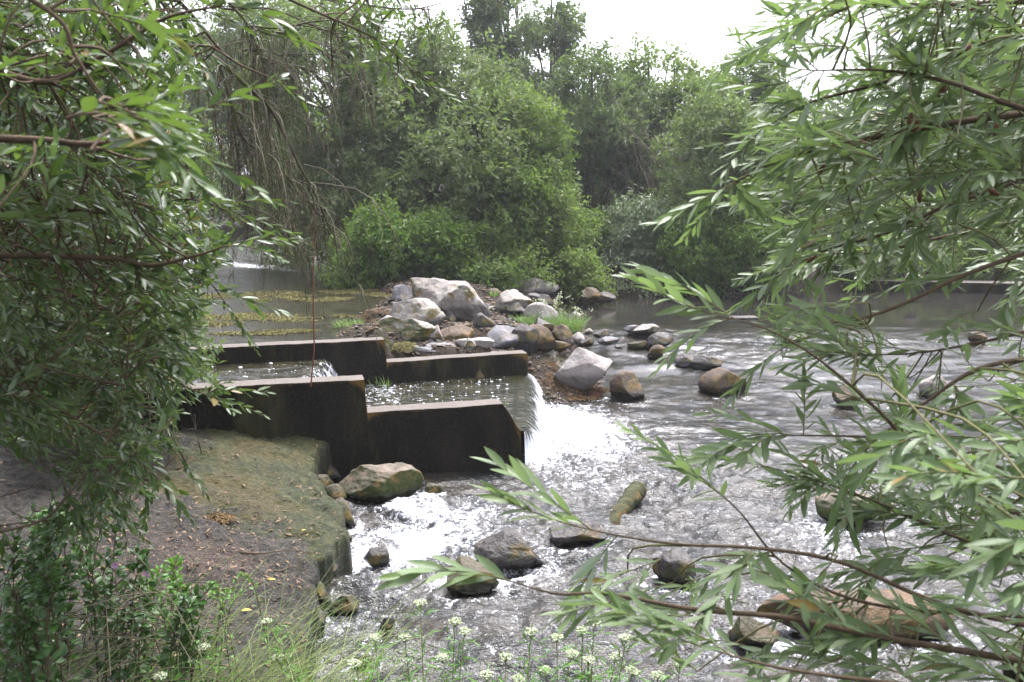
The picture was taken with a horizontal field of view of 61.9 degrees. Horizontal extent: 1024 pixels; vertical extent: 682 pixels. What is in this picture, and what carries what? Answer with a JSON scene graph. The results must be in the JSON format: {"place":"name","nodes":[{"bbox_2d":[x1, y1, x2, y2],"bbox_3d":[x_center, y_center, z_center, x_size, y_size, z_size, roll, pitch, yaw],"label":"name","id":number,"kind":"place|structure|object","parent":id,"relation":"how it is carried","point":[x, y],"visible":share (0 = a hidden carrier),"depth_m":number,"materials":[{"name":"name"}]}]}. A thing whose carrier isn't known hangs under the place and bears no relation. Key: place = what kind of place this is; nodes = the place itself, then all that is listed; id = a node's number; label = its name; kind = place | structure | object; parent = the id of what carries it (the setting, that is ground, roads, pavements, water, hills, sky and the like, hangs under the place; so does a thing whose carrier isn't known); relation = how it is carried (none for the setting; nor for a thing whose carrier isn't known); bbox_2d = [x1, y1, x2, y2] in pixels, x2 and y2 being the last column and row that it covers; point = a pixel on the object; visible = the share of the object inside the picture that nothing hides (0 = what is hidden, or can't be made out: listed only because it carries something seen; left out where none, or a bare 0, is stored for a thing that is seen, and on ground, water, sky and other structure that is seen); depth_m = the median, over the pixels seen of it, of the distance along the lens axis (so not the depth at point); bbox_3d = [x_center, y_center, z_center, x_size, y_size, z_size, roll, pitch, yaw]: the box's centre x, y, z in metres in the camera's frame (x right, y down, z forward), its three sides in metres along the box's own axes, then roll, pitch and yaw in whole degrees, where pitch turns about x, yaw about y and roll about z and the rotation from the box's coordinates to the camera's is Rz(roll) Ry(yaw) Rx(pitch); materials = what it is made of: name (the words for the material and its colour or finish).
{"place":"outdoors","nodes":[
{"label":"outdoors","id":0,"kind":"place"},
{"bbox_2d":[0,417,352,681],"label":"bank","id":1,"kind":"structure","parent":0,"point":[336,550],"depth_m":5.65,"materials":[{"name":"soil"}]},
{"bbox_2d":[0,560,73,681],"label":"bramble","id":2,"kind":"object","parent":1,"relation":"on","point":[12,635],"visible":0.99,"depth_m":2.87,"materials":[{"name":"green plant"}]},
{"bbox_2d":[0,503,83,681],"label":"bramble","id":3,"kind":"object","parent":1,"relation":"on","point":[31,566],"visible":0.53,"depth_m":3.34,"materials":[{"name":"green plant"}]},
{"bbox_2d":[10,498,128,675],"bbox_3d":[-2.085,1.096,4.114,0.456,0.794,0.639,-9,13,-41],"label":"bramble","id":4,"kind":"object","parent":1,"relation":"on","point":[83,574],"visible":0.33,"depth_m":4.01,"materials":[{"name":"green plant"}]},
{"bbox_2d":[0,343,202,473],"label":"shrub","id":5,"kind":"object","parent":1,"relation":"on","point":[151,413],"visible":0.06,"depth_m":6.23,"materials":[{"name":"green plant"}]},
{"bbox_2d":[71,545,157,681],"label":"bramble","id":6,"kind":"object","parent":1,"relation":"on","point":[137,581],"visible":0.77,"depth_m":3.46,"materials":[{"name":"green plant"}]},
{"bbox_2d":[0,0,234,404],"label":"broadleaf tree","id":7,"kind":"object","parent":1,"relation":"on","point":[197,362],"visible":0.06,"depth_m":6.83,"materials":[{"name":"green plant"}]},
{"bbox_2d":[0,551,295,681],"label":"dry stalks","id":8,"kind":"object","parent":1,"relation":"on","point":[89,649],"visible":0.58,"depth_m":3.26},
{"bbox_2d":[117,582,219,681],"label":"bramble","id":9,"kind":"object","parent":1,"relation":"on","point":[186,599],"visible":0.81,"depth_m":3.24,"materials":[{"name":"green plant"}]},
{"bbox_2d":[0,421,339,681],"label":"fallen leaves","id":10,"kind":"object","parent":1,"relation":"on","point":[288,528],"visible":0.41,"depth_m":5.36,"materials":[{"name":"brown plant"}]},
{"bbox_2d":[136,554,204,681],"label":"nettle","id":11,"kind":"object","parent":1,"relation":"on","point":[171,566],"visible":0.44,"depth_m":3.82,"materials":[{"name":"green plant"}]},
{"bbox_2d":[149,636,240,681],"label":"flowering plant","id":12,"kind":"object","parent":1,"relation":"on","point":[204,647],"visible":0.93,"depth_m":3.20,"materials":[{"name":"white plant"}]},
{"bbox_2d":[204,511,237,524],"bbox_3d":[-2.070,1.194,5.787,0.456,0.063,0.241,0,10,0],"label":"leaf heap","id":13,"kind":"object","parent":1,"relation":"on","point":[229,517],"visible":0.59,"depth_m":5.76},
{"bbox_2d":[186,571,272,681],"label":"nettle","id":14,"kind":"object","parent":1,"relation":"on","point":[211,595],"visible":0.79,"depth_m":3.92,"materials":[{"name":"green plant"}]},
{"bbox_2d":[0,0,470,568],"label":"willow tree","id":15,"kind":"object","parent":1,"relation":"on","point":[40,80],"visible":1,"depth_m":2.36,"materials":[{"name":"green plant"}]},
{"bbox_2d":[136,0,453,351],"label":"dead branch","id":16,"kind":"object","parent":15,"relation":"attached to","point":[266,126],"visible":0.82,"depth_m":3.90,"materials":[{"name":"brown plant"}]},
{"bbox_2d":[0,539,494,681],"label":"grass","id":17,"kind":"structure","parent":1,"relation":"on","point":[319,666],"depth_m":3.56,"materials":[{"name":"plant"}]},
{"bbox_2d":[256,614,313,681],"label":"flowering plant","id":18,"kind":"object","parent":1,"relation":"on","point":[276,636],"visible":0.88,"depth_m":3.37,"materials":[{"name":"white plant"}]},
{"bbox_2d":[335,497,355,526],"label":"rock","id":19,"kind":"object","parent":1,"relation":"on","point":[349,520],"visible":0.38,"depth_m":6.59,"materials":[{"name":"stone"}]},
{"bbox_2d":[346,630,394,681],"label":"flowering plant","id":20,"kind":"object","parent":1,"relation":"on","point":[359,662],"visible":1,"depth_m":2.96,"materials":[{"name":"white plant"}]},
{"bbox_2d":[388,598,437,681],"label":"flowering plant","id":21,"kind":"object","parent":1,"relation":"on","point":[403,638],"visible":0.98,"depth_m":3.01,"materials":[{"name":"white plant"}]},
{"bbox_2d":[428,616,480,681],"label":"flowering plant","id":22,"kind":"object","parent":1,"relation":"on","point":[464,631],"visible":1,"depth_m":2.96,"materials":[{"name":"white plant"}]},
{"bbox_2d":[466,649,517,681],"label":"flowering plant","id":23,"kind":"object","parent":1,"relation":"on","point":[489,675],"visible":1,"depth_m":2.82,"materials":[{"name":"white plant"}]},
{"bbox_2d":[511,626,547,681],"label":"flowering plant","id":24,"kind":"object","parent":1,"relation":"on","point":[521,675],"visible":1,"depth_m":2.88,"materials":[{"name":"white plant"}]},
{"bbox_2d":[533,633,583,681],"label":"flowering plant","id":25,"kind":"object","parent":1,"relation":"on","point":[544,669],"visible":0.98,"depth_m":2.81,"materials":[{"name":"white plant"}]},
{"bbox_2d":[565,620,611,681],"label":"flowering plant","id":26,"kind":"object","parent":1,"relation":"on","point":[583,631],"visible":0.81,"depth_m":2.87,"materials":[{"name":"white plant"}]},
{"bbox_2d":[594,630,646,681],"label":"flowering plant","id":27,"kind":"object","parent":1,"relation":"on","point":[630,670],"visible":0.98,"depth_m":2.80,"materials":[{"name":"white plant"}]},
{"bbox_2d":[637,660,697,681],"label":"flowering plant","id":28,"kind":"object","parent":1,"relation":"on","point":[661,676],"visible":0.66,"depth_m":2.71,"materials":[{"name":"white plant"}]},
{"bbox_2d":[374,0,1023,681],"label":"willow tree","id":29,"kind":"object","parent":1,"relation":"on","point":[924,128],"visible":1,"depth_m":1.96,"materials":[{"name":"green plant"}]},
{"bbox_2d":[4,240,383,364],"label":"pool","id":30,"kind":"structure","parent":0,"point":[245,277],"depth_m":13.82,"materials":[{"name":"liquid"}]},
{"bbox_2d":[203,330,285,335],"bbox_3d":[-3.401,-0.090,10.919,1.136,0.063,0.349,0,10,0],"label":"algae mat","id":31,"kind":"object","parent":30,"relation":"on","point":[258,333],"visible":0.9,"depth_m":10.87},
{"bbox_2d":[202,312,299,320],"bbox_3d":[-3.862,-0.352,12.379,1.621,0.062,0.887,0,10,0],"label":"algae mat","id":32,"kind":"object","parent":30,"relation":"on","point":[244,315],"visible":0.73,"depth_m":12.32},
{"bbox_2d":[200,290,312,300],"bbox_3d":[-4.501,-0.780,14.795,2.191,0.063,1.565,0,10,0],"label":"algae mat","id":33,"kind":"object","parent":30,"relation":"on","point":[280,294],"visible":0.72,"depth_m":14.82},
{"bbox_2d":[246,316,322,322],"bbox_3d":[-3.214,-0.309,12.128,1.195,0.056,0.619,0,10,0],"label":"algae mat","id":34,"kind":"object","parent":30,"relation":"on","point":[288,318],"visible":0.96,"depth_m":12.08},
{"bbox_2d":[285,296,355,301],"bbox_3d":[-3.250,-0.692,14.292,1.284,0.061,0.702,0,10,0],"label":"algae mat","id":35,"kind":"object","parent":30,"relation":"on","point":[327,298],"visible":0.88,"depth_m":14.25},
{"bbox_2d":[181,359,526,426],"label":"channel water","id":36,"kind":"structure","parent":0,"point":[426,390],"depth_m":9.40,"materials":[{"name":"liquid"}]},
{"bbox_2d":[6,0,1023,178],"label":"sky","id":37,"kind":"structure","parent":0,"point":[699,22],"materials":[{"name":"white"}]},
{"bbox_2d":[12,184,1023,403],"bbox_3d":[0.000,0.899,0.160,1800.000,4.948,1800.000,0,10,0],"label":"ground","id":38,"kind":"structure","parent":0,"point":[793,291],"depth_m":17.91,"materials":[{"name":"soil"}]},
{"bbox_2d":[1,33,227,223],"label":"broadleaf tree","id":39,"kind":"object","parent":38,"relation":"on","point":[100,122],"visible":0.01,"depth_m":32.43,"materials":[{"name":"green plant"}]},
{"bbox_2d":[139,0,338,231],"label":"broadleaf tree","id":40,"kind":"object","parent":38,"relation":"on","point":[232,34],"visible":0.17,"depth_m":30.93,"materials":[{"name":"green plant"}]},
{"bbox_2d":[7,375,520,483],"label":"weir wall","id":41,"kind":"structure","parent":38,"relation":"on","point":[345,422],"depth_m":7.67,"materials":[{"name":"concrete"}]},
{"bbox_2d":[13,337,527,384],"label":"weir wall","id":42,"kind":"structure","parent":38,"relation":"on","point":[365,358],"depth_m":9.91,"materials":[{"name":"concrete"}]},
{"bbox_2d":[391,284,412,300],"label":"cobble","id":43,"kind":"object","parent":38,"relation":"on","point":[401,292],"visible":0.54,"depth_m":13.31,"materials":[{"name":"grey stone"}]},
{"bbox_2d":[314,186,495,290],"bbox_3d":[-1.951,-1.721,16.300,3.622,2.454,2.384,0,10,0],"label":"shrub","id":44,"kind":"object","parent":38,"relation":"on","point":[424,250],"visible":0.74,"depth_m":15.91,"materials":[{"name":"green plant"}]},
{"bbox_2d":[375,315,435,343],"bbox_3d":[-1.328,-0.086,11.183,0.876,0.509,0.601,3,11,17],"label":"boulder","id":45,"kind":"object","parent":38,"relation":"on","point":[411,330],"visible":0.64,"depth_m":10.96,"materials":[{"name":"stone"}]},
{"bbox_2d":[226,0,588,270],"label":"broadleaf tree","id":46,"kind":"object","parent":38,"relation":"on","point":[415,159],"visible":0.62,"depth_m":17.71,"materials":[{"name":"green plant"}]},
{"bbox_2d":[390,298,441,325],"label":"boulder","id":47,"kind":"object","parent":38,"relation":"on","point":[425,310],"visible":0.62,"depth_m":11.61,"materials":[{"name":"stone"}]},
{"bbox_2d":[410,277,493,321],"bbox_3d":[-0.842,-0.583,12.516,1.139,0.690,0.716,-4,11,-22],"label":"boulder","id":48,"kind":"object","parent":38,"relation":"on","point":[460,300],"visible":0.74,"depth_m":12.25,"materials":[{"name":"stone"}]},
{"bbox_2d":[440,324,474,340],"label":"rock","id":49,"kind":"object","parent":38,"relation":"on","point":[463,330],"visible":0.59,"depth_m":11.19,"materials":[{"name":"brown stone"}]},
{"bbox_2d":[336,277,605,402],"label":"gravel","id":50,"kind":"structure","parent":38,"relation":"on","point":[370,328],"depth_m":11.55,"materials":[{"name":"brown stone"}]},
{"bbox_2d":[454,337,494,348],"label":"rock","id":51,"kind":"object","parent":38,"relation":"on","point":[485,342],"visible":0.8,"depth_m":10.81,"materials":[{"name":"stone"}]},
{"bbox_2d":[473,312,495,328],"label":"rock","id":52,"kind":"object","parent":38,"relation":"on","point":[481,320],"visible":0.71,"depth_m":11.65,"materials":[{"name":"stone"}]},
{"bbox_2d":[425,215,564,292],"bbox_3d":[-0.341,-1.456,16.184,2.699,1.826,1.898,0,10,0],"label":"shrub","id":53,"kind":"object","parent":38,"relation":"on","point":[501,271],"visible":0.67,"depth_m":16.09,"materials":[{"name":"green plant"}]},
{"bbox_2d":[456,0,547,119],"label":"poplar tree","id":54,"kind":"object","parent":38,"relation":"on","point":[493,15],"visible":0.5,"depth_m":28.11,"materials":[{"name":"green plant"}]},
{"bbox_2d":[486,325,519,348],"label":"rock","id":55,"kind":"object","parent":38,"relation":"on","point":[502,336],"visible":0.74,"depth_m":11.25,"materials":[{"name":"grey stone"}]},
{"bbox_2d":[434,72,592,279],"bbox_3d":[0.019,-3.461,18.119,3.487,4.649,4.138,5,11,27],"label":"broadleaf tree","id":56,"kind":"object","parent":38,"relation":"on","point":[528,223],"visible":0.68,"depth_m":17.53,"materials":[{"name":"green plant"}]},
{"bbox_2d":[494,289,533,310],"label":"boulder","id":57,"kind":"object","parent":38,"relation":"on","point":[513,296],"visible":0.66,"depth_m":13.37,"materials":[{"name":"stone"}]},
{"bbox_2d":[521,431,522,461],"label":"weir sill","id":58,"kind":"structure","parent":38,"relation":"on","point":[521,444],"depth_m":8.14,"materials":[{"name":"concrete"}]},
{"bbox_2d":[513,374,548,464],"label":"waterfall","id":59,"kind":"structure","parent":58,"relation":"on","point":[536,436],"depth_m":8.88,"materials":[{"name":"white liquid"}]},
{"bbox_2d":[511,322,538,355],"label":"cobble","id":60,"kind":"object","parent":38,"relation":"on","point":[527,334],"visible":0.73,"depth_m":11.28,"materials":[{"name":"stone"}]},
{"bbox_2d":[513,278,559,295],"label":"rock","id":61,"kind":"object","parent":38,"relation":"on","point":[543,287],"visible":0.62,"depth_m":15.90,"materials":[{"name":"stone"}]},
{"bbox_2d":[523,302,559,322],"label":"rock","id":62,"kind":"object","parent":38,"relation":"on","point":[535,307],"visible":0.46,"depth_m":12.91,"materials":[{"name":"stone"}]},
{"bbox_2d":[530,324,556,352],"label":"rock","id":63,"kind":"object","parent":38,"relation":"on","point":[546,342],"visible":0.56,"depth_m":11.49,"materials":[{"name":"brown stone"}]},
{"bbox_2d":[496,0,596,155],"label":"poplar tree","id":64,"kind":"object","parent":38,"relation":"on","point":[563,28],"visible":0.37,"depth_m":26.39,"materials":[{"name":"green plant"}]},
{"bbox_2d":[522,309,589,334],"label":"grass tuft","id":65,"kind":"object","parent":38,"relation":"on","point":[570,325],"visible":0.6,"depth_m":12.70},
{"bbox_2d":[552,324,573,345],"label":"rock","id":66,"kind":"object","parent":38,"relation":"on","point":[561,332],"visible":0.66,"depth_m":12.06,"materials":[{"name":"brown stone"}]},
{"bbox_2d":[518,215,616,302],"bbox_3d":[0.997,-1.320,17.225,2.237,2.422,1.730,0,10,0],"label":"shrub","id":67,"kind":"object","parent":38,"relation":"on","point":[583,265],"visible":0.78,"depth_m":16.97,"materials":[{"name":"green plant"}]},
{"bbox_2d":[554,347,612,390],"bbox_3d":[0.918,0.395,11.007,0.779,0.663,0.477,0,10,0],"label":"boulder","id":68,"kind":"object","parent":38,"relation":"on","point":[582,369],"visible":0.91,"depth_m":10.84,"materials":[{"name":"stone"}]},
{"bbox_2d":[543,204,624,281],"bbox_3d":[1.244,-1.955,18.662,3.021,2.218,2.207,-4,11,-23],"label":"shrub","id":69,"kind":"object","parent":38,"relation":"on","point":[591,228],"visible":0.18,"depth_m":18.35,"materials":[{"name":"green plant"}]},
{"bbox_2d":[541,36,675,226],"bbox_3d":[2.333,-4.923,23.340,4.396,6.216,5.684,0,10,0],"label":"broadleaf tree","id":70,"kind":"object","parent":38,"relation":"on","point":[600,181],"visible":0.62,"depth_m":22.03,"materials":[{"name":"green plant"}]},
{"bbox_2d":[600,275,666,297],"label":"shrub","id":71,"kind":"object","parent":38,"relation":"on","point":[625,288],"visible":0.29,"depth_m":17.90,"materials":[{"name":"green plant"}]},
{"bbox_2d":[579,98,690,223],"bbox_3d":[3.377,-4.075,21.539,3.035,3.939,2.000,-4,11,-19],"label":"broadleaf tree","id":72,"kind":"object","parent":38,"relation":"on","point":[645,178],"visible":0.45,"depth_m":21.45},
{"bbox_2d":[590,181,680,275],"bbox_3d":[2.415,-2.024,18.921,2.996,3.011,2.395,0,10,0],"label":"shrub","id":73,"kind":"object","parent":38,"relation":"on","point":[632,238],"visible":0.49,"depth_m":18.45,"materials":[{"name":"plant"}]},
{"bbox_2d":[576,32,754,221],"bbox_3d":[4.367,-5.755,24.453,5.665,5.751,3.883,0,10,0],"label":"broadleaf tree","id":74,"kind":"object","parent":38,"relation":"on","point":[677,94],"visible":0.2,"depth_m":23.53,"materials":[{"name":"green plant"}]},
{"bbox_2d":[635,190,807,297],"bbox_3d":[4.530,-1.945,18.479,3.884,2.849,2.843,0,10,0],"label":"shrub","id":75,"kind":"object","parent":38,"relation":"on","point":[730,262],"visible":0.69,"depth_m":17.84,"materials":[{"name":"green plant"}]},
{"bbox_2d":[647,75,839,258],"bbox_3d":[5.142,-3.432,19.303,4.744,5.015,3.344,-4,11,-20],"label":"broadleaf tree","id":76,"kind":"object","parent":38,"relation":"on","point":[726,116],"visible":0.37,"depth_m":18.49,"materials":[{"name":"green plant"}]},
{"bbox_2d":[693,43,849,170],"bbox_3d":[7.403,-6.154,26.390,4.783,5.727,4.056,-3,11,-17],"label":"broadleaf tree","id":77,"kind":"object","parent":38,"relation":"on","point":[755,77],"visible":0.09,"depth_m":25.58,"materials":[{"name":"green plant"}]},
{"bbox_2d":[774,138,903,255],"bbox_3d":[7.454,-3.123,20.951,4.142,3.840,4.063,0,10,0],"label":"shrub","id":78,"kind":"object","parent":38,"relation":"on","point":[845,202],"visible":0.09,"depth_m":20.00,"materials":[{"name":"green plant"}]},
{"bbox_2d":[808,18,1023,237],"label":"broadleaf tree","id":79,"kind":"object","parent":38,"relation":"on","point":[933,188],"visible":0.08,"depth_m":22.65,"materials":[{"name":"green plant"}]},
{"bbox_2d":[813,183,1023,291],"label":"shrub","id":80,"kind":"object","parent":38,"relation":"on","point":[967,251],"visible":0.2,"depth_m":19.36,"materials":[{"name":"green plant"}]},
{"bbox_2d":[871,279,1023,294],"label":"bank ledge","id":81,"kind":"object","parent":38,"relation":"on","point":[978,287],"visible":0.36,"depth_m":18.59,"materials":[{"name":"concrete"}]},
{"bbox_2d":[313,289,1023,681],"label":"river","id":82,"kind":"structure","parent":0,"point":[587,477],"depth_m":6.92,"materials":[{"name":"liquid"}]},
{"bbox_2d":[318,582,331,609],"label":"cobble","id":83,"kind":"object","parent":82,"relation":"on","point":[323,593],"visible":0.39,"depth_m":5.34,"materials":[{"name":"stone"}]},
{"bbox_2d":[325,484,346,499],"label":"rock","id":84,"kind":"object","parent":82,"relation":"on","point":[335,491],"visible":0.49,"depth_m":7.05,"materials":[{"name":"stone"}]},
{"bbox_2d":[328,594,358,613],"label":"rock","id":85,"kind":"object","parent":82,"relation":"on","point":[349,600],"visible":0.85,"depth_m":5.28,"materials":[{"name":"stone"}]},
{"bbox_2d":[364,547,389,567],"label":"rock","id":86,"kind":"object","parent":82,"relation":"on","point":[379,556],"visible":1,"depth_m":5.92,"materials":[{"name":"stone"}]},
{"bbox_2d":[338,462,423,502],"bbox_3d":[-1.131,1.207,7.310,0.631,0.334,0.455,-9,14,-42],"label":"rock","id":87,"kind":"object","parent":82,"relation":"on","point":[380,483],"visible":0.94,"depth_m":7.16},
{"bbox_2d":[446,555,498,595],"bbox_3d":[-0.258,1.552,5.646,0.346,0.250,0.284,0,10,0],"label":"rock","id":88,"kind":"object","parent":82,"relation":"on","point":[479,588],"visible":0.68,"depth_m":5.56,"materials":[{"name":"stone"}]},
{"bbox_2d":[474,530,542,568],"bbox_3d":[-0.024,1.464,5.971,0.493,0.261,0.309,0,10,0],"label":"rock","id":89,"kind":"object","parent":82,"relation":"on","point":[508,549],"visible":0.9,"depth_m":5.87,"materials":[{"name":"stone"}]},
{"bbox_2d":[540,360,609,400],"bbox_3d":[0.875,0.506,11.017,1.065,0.383,0.936,0,10,0],"label":"gravel bank","id":90,"kind":"object","parent":82,"relation":"on","point":[577,391],"visible":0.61,"depth_m":10.90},
{"bbox_2d":[549,521,607,546],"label":"rock","id":91,"kind":"object","parent":82,"relation":"on","point":[572,536],"visible":0.89,"depth_m":6.33,"materials":[{"name":"stone"}]},
{"bbox_2d":[579,287,600,304],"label":"rock","id":92,"kind":"object","parent":82,"relation":"on","point":[591,295],"visible":0.97,"depth_m":16.18,"materials":[{"name":"brown stone"}]},
{"bbox_2d":[609,370,644,400],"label":"rock","id":93,"kind":"object","parent":82,"relation":"on","point":[625,384],"visible":0.94,"depth_m":10.63,"materials":[{"name":"brown stone"}]},
{"bbox_2d":[608,480,646,524],"bbox_3d":[0.901,1.381,6.928,0.179,0.336,0.681,6,12,30],"label":"mossy log","id":94,"kind":"object","parent":82,"relation":"in","point":[632,496],"visible":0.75,"depth_m":6.95,"materials":[{"name":"wood"}]},
{"bbox_2d":[632,324,659,334],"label":"rock","id":95,"kind":"object","parent":82,"relation":"on","point":[646,329],"visible":0.98,"depth_m":13.30,"materials":[{"name":"stone"}]},
{"bbox_2d":[647,332,673,349],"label":"rock","id":96,"kind":"object","parent":82,"relation":"on","point":[663,339],"visible":0.81,"depth_m":12.68,"materials":[{"name":"stone"}]},
{"bbox_2d":[652,549,695,584],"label":"rock","id":97,"kind":"object","parent":82,"relation":"on","point":[669,566],"visible":0.9,"depth_m":5.62,"materials":[{"name":"stone"}]},
{"bbox_2d":[690,355,721,368],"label":"rock","id":98,"kind":"object","parent":82,"relation":"on","point":[703,362],"visible":0.99,"depth_m":11.85,"materials":[{"name":"stone"}]},
{"bbox_2d":[698,367,746,395],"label":"rock","id":99,"kind":"object","parent":82,"relation":"on","point":[720,381],"visible":0.82,"depth_m":10.82,"materials":[{"name":"brown stone"}]},
{"bbox_2d":[727,616,778,648],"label":"rock","id":100,"kind":"object","parent":82,"relation":"on","point":[743,626],"visible":0.76,"depth_m":4.90,"materials":[{"name":"stone"}]},
{"bbox_2d":[832,384,861,408],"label":"rock","id":101,"kind":"object","parent":82,"relation":"on","point":[840,400],"visible":0.61,"depth_m":10.25,"materials":[{"name":"brown stone"}]},
{"bbox_2d":[815,489,894,524],"bbox_3d":[2.731,1.322,6.763,0.681,0.275,0.334,0,10,0],"label":"rock","id":102,"kind":"object","parent":82,"relation":"on","point":[823,506],"visible":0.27,"depth_m":6.67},
{"bbox_2d":[757,589,953,644],"bbox_3d":[2.032,1.639,5.059,1.160,0.308,0.423,0,10,0],"label":"rock","id":103,"kind":"object","parent":82,"relation":"on","point":[768,606],"visible":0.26,"depth_m":4.94,"materials":[{"name":"brown stone"}]},
{"bbox_2d":[918,375,947,399],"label":"rock","id":104,"kind":"object","parent":82,"relation":"on","point":[924,385],"visible":0.54,"depth_m":10.60,"materials":[{"name":"stone"}]},
{"bbox_2d":[1002,639,1023,681],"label":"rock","id":105,"kind":"object","parent":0,"point":[1011,674],"visible":0.24,"depth_m":4.54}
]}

